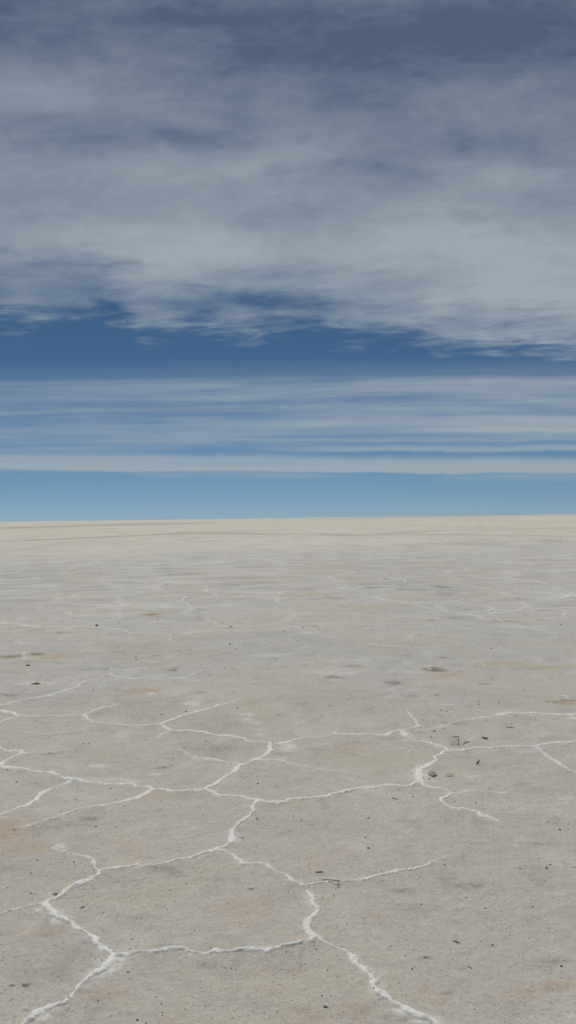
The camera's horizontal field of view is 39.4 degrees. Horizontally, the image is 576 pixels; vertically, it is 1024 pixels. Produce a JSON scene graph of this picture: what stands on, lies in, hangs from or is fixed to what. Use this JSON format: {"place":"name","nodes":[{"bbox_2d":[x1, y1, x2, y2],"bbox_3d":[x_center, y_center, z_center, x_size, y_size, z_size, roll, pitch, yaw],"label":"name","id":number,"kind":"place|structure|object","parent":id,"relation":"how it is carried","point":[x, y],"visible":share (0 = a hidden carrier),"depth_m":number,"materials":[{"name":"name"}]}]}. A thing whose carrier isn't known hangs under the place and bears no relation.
{"place":"outdoors","nodes":[
{"label":"outdoors","id":0,"kind":"place"},
{"bbox_2d":[0,514,575,1023],"bbox_3d":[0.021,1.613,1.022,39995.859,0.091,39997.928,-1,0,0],"label":"salt flat","id":1,"kind":"structure","parent":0,"point":[162,592],"depth_m":5.17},
{"bbox_2d":[0,611,575,1023],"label":"salt ridges","id":2,"kind":"object","parent":1,"relation":"on","point":[112,960],"visible":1,"depth_m":3.61,"materials":[{"name":"white"}]},
{"bbox_2d":[1,626,575,1023],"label":"grit","id":3,"kind":"object","parent":1,"relation":"on","point":[280,833],"visible":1,"depth_m":3.83,"materials":[{"name":"gravel"}]},
{"bbox_2d":[20,681,575,1017],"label":"salt crumbs","id":4,"kind":"object","parent":1,"relation":"on","point":[244,825],"visible":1,"depth_m":3.98,"materials":[{"name":"white"}]},
{"bbox_2d":[428,771,436,776],"bbox_3d":[0.894,1.618,4.960,0.054,0.020,0.062,4,10,20],"label":"rock","id":5,"kind":"object","parent":1,"relation":"on","point":[432,773],"visible":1,"depth_m":4.95,"materials":[{"name":"beige stone"}]},
{"bbox_2d":[0,0,575,521],"label":"sky","id":6,"kind":"structure","parent":0,"point":[259,258],"materials":[{"name":"blue"}]}
]}

